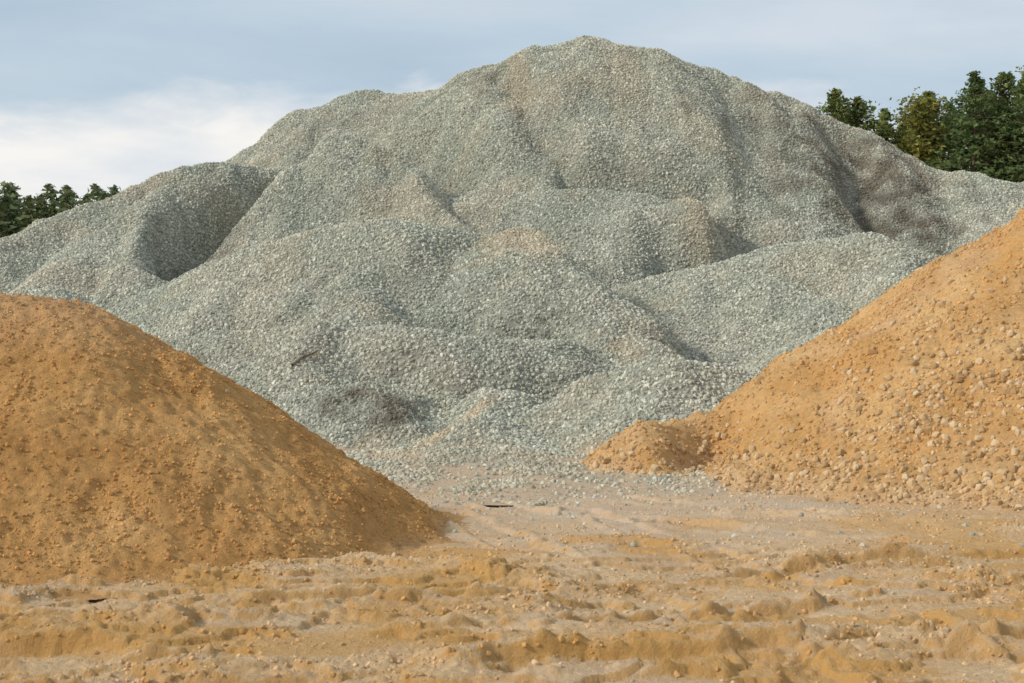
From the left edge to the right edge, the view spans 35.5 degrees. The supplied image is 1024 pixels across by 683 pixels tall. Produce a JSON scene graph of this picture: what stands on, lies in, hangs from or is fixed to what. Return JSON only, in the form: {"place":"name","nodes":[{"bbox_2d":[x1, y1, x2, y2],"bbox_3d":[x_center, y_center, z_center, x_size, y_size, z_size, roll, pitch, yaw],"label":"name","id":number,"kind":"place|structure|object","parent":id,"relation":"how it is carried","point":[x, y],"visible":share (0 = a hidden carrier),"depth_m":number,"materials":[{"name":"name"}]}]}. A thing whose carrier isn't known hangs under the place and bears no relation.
{"place":"outdoors","nodes":[
{"label":"outdoors","id":0,"kind":"place"},
{"bbox_2d":[0,482,1023,682],"bbox_3d":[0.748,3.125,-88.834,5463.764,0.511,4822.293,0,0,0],"label":"ground","id":1,"kind":"structure","parent":0,"point":[746,588],"depth_m":14.46,"materials":[{"name":"beige sand"}]},
{"bbox_2d":[0,181,120,237],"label":"distant trees","id":2,"kind":"object","parent":1,"relation":"on","point":[15,218],"visible":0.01,"depth_m":213.29,"materials":[{"name":"green plant"}]},
{"bbox_2d":[0,292,470,599],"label":"sand pile","id":3,"kind":"object","parent":1,"relation":"on","point":[129,452],"visible":0.97,"depth_m":17.65,"materials":[{"name":"orange sand"}]},
{"bbox_2d":[0,35,1023,505],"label":"gravel pile","id":4,"kind":"object","parent":1,"relation":"on","point":[534,275],"visible":0.77,"depth_m":45.68,"materials":[{"name":"grey gravel"}]},
{"bbox_2d":[291,350,318,365],"bbox_3d":[-4.490,0.357,34.980,0.167,0.356,0.943,0,0,29],"label":"wooden stick","id":5,"kind":"object","parent":4,"relation":"on","point":[305,355],"visible":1,"depth_m":34.88,"materials":[{"name":"grey wood"}]},
{"bbox_2d":[579,208,1023,515],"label":"sand pile","id":6,"kind":"object","parent":1,"relation":"on","point":[907,392],"visible":0.93,"depth_m":26.03,"materials":[{"name":"orange sand"}]},
{"bbox_2d":[815,88,876,130],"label":"pine tree","id":7,"kind":"object","parent":1,"relation":"on","point":[834,102],"visible":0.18,"depth_m":93.70,"materials":[{"name":"green plant"}]},
{"bbox_2d":[829,95,926,160],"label":"pine tree","id":8,"kind":"object","parent":1,"relation":"on","point":[860,106],"visible":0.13,"depth_m":94.20,"materials":[{"name":"green plant"}]},
{"bbox_2d":[875,108,910,152],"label":"spruce tree","id":9,"kind":"object","parent":1,"relation":"on","point":[886,112],"visible":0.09,"depth_m":96.19,"materials":[{"name":"green plant"}]},
{"bbox_2d":[891,114,913,145],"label":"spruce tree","id":10,"kind":"object","parent":1,"relation":"on","point":[901,129],"depth_m":101.08,"materials":[{"name":"green plant"}]},
{"bbox_2d":[880,87,957,170],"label":"birch tree","id":11,"kind":"object","parent":1,"relation":"on","point":[922,147],"visible":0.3,"depth_m":94.31,"materials":[{"name":"green plant"}]},
{"bbox_2d":[895,90,972,169],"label":"pine tree","id":12,"kind":"object","parent":1,"relation":"on","point":[937,116],"visible":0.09,"depth_m":96.82,"materials":[{"name":"green plant"}]},
{"bbox_2d":[932,100,971,171],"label":"spruce tree","id":13,"kind":"object","parent":1,"relation":"on","point":[954,109],"visible":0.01,"depth_m":100.43,"materials":[{"name":"green plant"}]},
{"bbox_2d":[924,70,1022,179],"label":"spruce tree","id":14,"kind":"object","parent":1,"relation":"on","point":[971,97],"visible":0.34,"depth_m":92.51,"materials":[{"name":"green plant"}]},
{"bbox_2d":[937,90,1021,174],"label":"pine tree","id":15,"kind":"object","parent":1,"relation":"on","point":[990,128],"depth_m":99.77,"materials":[{"name":"green plant"}]},
{"bbox_2d":[942,80,1023,177],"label":"spruce tree","id":16,"kind":"object","parent":1,"relation":"on","point":[952,147],"visible":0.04,"depth_m":97.70,"materials":[{"name":"green plant"}]},
{"bbox_2d":[948,71,1023,182],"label":"pine tree","id":17,"kind":"object","parent":1,"relation":"on","point":[1002,79],"visible":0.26,"depth_m":93.63,"materials":[{"name":"green plant"}]},
{"bbox_2d":[979,66,1023,182],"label":"spruce tree","id":18,"kind":"object","parent":1,"relation":"on","point":[1017,91],"visible":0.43,"depth_m":91.66,"materials":[{"name":"green plant"}]},
{"bbox_2d":[984,65,1023,181],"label":"pine tree","id":19,"kind":"object","parent":1,"relation":"on","point":[1021,72],"visible":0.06,"depth_m":94.83,"materials":[{"name":"green plant"}]},
{"bbox_2d":[0,0,1023,208],"label":"sky","id":20,"kind":"structure","parent":0,"point":[104,93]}
]}

